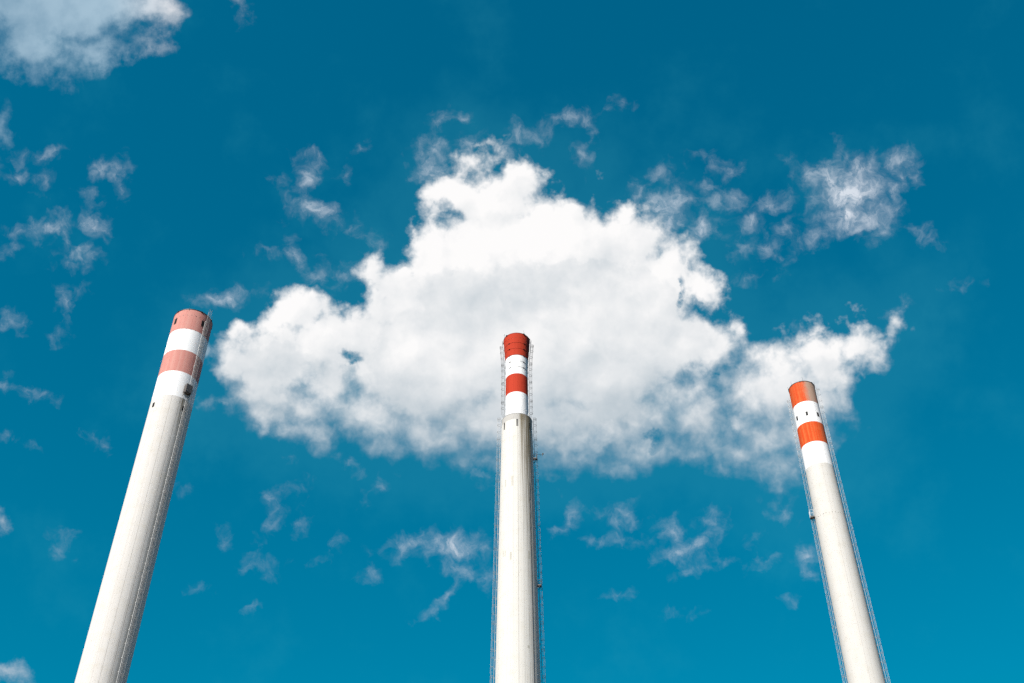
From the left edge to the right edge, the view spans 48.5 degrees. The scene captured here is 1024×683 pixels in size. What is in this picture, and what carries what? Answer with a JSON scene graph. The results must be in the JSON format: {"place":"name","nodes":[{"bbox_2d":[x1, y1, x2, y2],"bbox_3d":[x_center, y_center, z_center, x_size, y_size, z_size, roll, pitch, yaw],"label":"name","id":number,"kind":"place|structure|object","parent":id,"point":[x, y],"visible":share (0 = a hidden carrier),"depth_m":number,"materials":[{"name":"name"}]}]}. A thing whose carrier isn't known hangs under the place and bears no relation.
{"place":"outdoors","nodes":[
{"label":"outdoors","id":0,"kind":"place"},
{"bbox_2d":[75,308,212,682],"bbox_3d":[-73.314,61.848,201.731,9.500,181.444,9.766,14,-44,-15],"label":"chimney","id":1,"kind":"object","parent":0,"point":[109,646],"visible":1,"depth_m":223.51,"materials":[{"name":"white concrete"}]},
{"bbox_2d":[0,0,1023,682],"label":"sky","id":2,"kind":"structure","parent":0,"point":[690,213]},
{"bbox_2d":[490,333,545,682],"bbox_3d":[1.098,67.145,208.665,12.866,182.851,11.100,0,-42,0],"label":"chimney","id":3,"kind":"object","parent":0,"point":[517,651],"visible":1,"depth_m":229.80,"materials":[{"name":"white concrete"}]},
{"bbox_2d":[787,379,890,682],"bbox_3d":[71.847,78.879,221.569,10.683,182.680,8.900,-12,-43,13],"label":"chimney","id":4,"kind":"object","parent":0,"point":[859,649],"visible":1,"depth_m":248.92,"materials":[{"name":"concrete"}]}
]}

